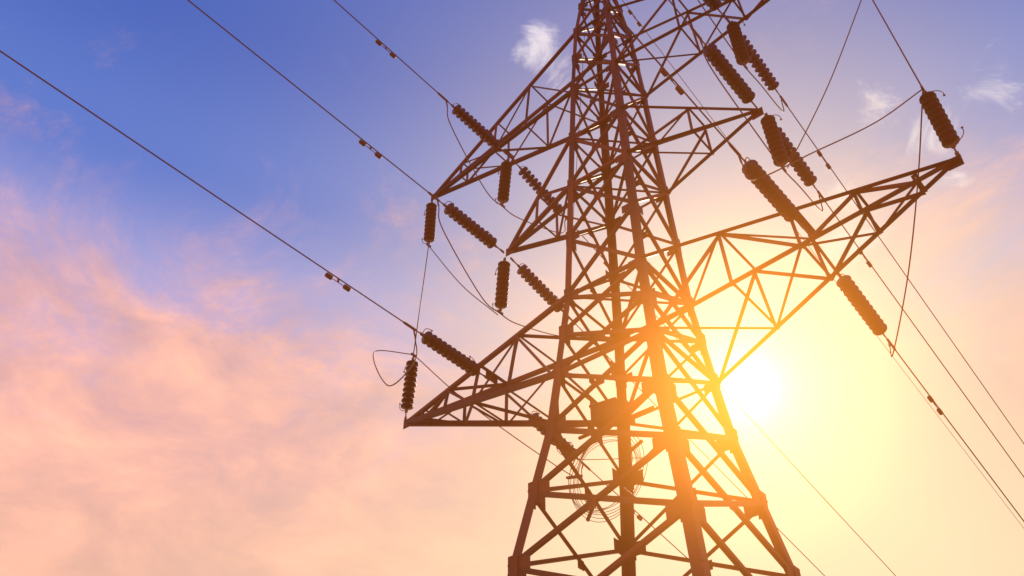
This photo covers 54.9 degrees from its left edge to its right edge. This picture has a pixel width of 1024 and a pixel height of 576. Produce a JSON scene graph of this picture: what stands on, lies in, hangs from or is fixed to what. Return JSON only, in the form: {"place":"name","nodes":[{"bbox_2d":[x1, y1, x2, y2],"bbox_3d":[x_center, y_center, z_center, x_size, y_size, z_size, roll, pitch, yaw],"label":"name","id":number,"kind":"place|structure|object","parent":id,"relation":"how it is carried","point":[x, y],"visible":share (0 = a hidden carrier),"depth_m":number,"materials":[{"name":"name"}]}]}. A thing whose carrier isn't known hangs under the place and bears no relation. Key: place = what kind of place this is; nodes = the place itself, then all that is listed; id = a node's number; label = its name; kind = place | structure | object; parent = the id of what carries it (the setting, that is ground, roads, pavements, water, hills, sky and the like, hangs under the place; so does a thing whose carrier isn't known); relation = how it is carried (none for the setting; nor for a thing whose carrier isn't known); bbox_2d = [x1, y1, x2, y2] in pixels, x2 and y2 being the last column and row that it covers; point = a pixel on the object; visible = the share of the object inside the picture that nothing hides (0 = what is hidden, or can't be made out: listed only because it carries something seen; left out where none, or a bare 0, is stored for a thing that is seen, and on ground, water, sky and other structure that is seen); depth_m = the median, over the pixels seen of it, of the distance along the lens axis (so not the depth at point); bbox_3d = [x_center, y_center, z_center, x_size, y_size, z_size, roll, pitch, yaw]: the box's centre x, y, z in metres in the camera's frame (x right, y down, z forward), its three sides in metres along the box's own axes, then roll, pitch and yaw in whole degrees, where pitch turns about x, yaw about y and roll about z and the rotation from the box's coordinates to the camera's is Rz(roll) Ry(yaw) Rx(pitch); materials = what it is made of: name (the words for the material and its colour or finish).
{"place":"outdoors","nodes":[
{"label":"outdoors","id":0,"kind":"place"},
{"bbox_2d":[0,0,1023,575],"label":"sky","id":1,"kind":"structure","parent":0,"point":[184,391],"materials":[{"name":"blue"}]},
{"label":"ground","id":2,"kind":"structure","parent":0,"visible":0},
{"bbox_2d":[0,0,1023,575],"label":"conductors","id":3,"kind":"object","parent":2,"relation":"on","point":[594,248],"visible":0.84,"depth_m":26.93,"materials":[{"name":"metal"}]},
{"bbox_2d":[403,0,963,575],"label":"transmission tower","id":4,"kind":"structure","parent":2,"relation":"on","point":[685,506],"depth_m":24.98,"materials":[{"name":"red metal"}]},
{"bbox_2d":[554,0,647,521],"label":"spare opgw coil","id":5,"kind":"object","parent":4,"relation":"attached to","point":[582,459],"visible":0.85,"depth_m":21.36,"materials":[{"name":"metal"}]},
{"bbox_2d":[566,397,655,521],"bbox_3d":[2.197,3.719,21.698,2.147,2.922,0.641,-28,-47,29],"label":"opgw joint box","id":6,"kind":"object","parent":4,"relation":"attached to","point":[604,412],"visible":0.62,"depth_m":22.34,"materials":[{"name":"metal"}]},
{"bbox_2d":[325,8,963,520],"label":"line fittings","id":7,"kind":"object","parent":4,"relation":"attached to","point":[681,92],"visible":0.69,"depth_m":27.31,"materials":[{"name":"metal"}]},
{"bbox_2d":[401,0,959,455],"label":"insulator strings","id":8,"kind":"object","parent":4,"relation":"attached to","point":[779,142],"visible":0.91,"depth_m":27.44,"materials":[{"name":"brown ceramic"}]}
]}

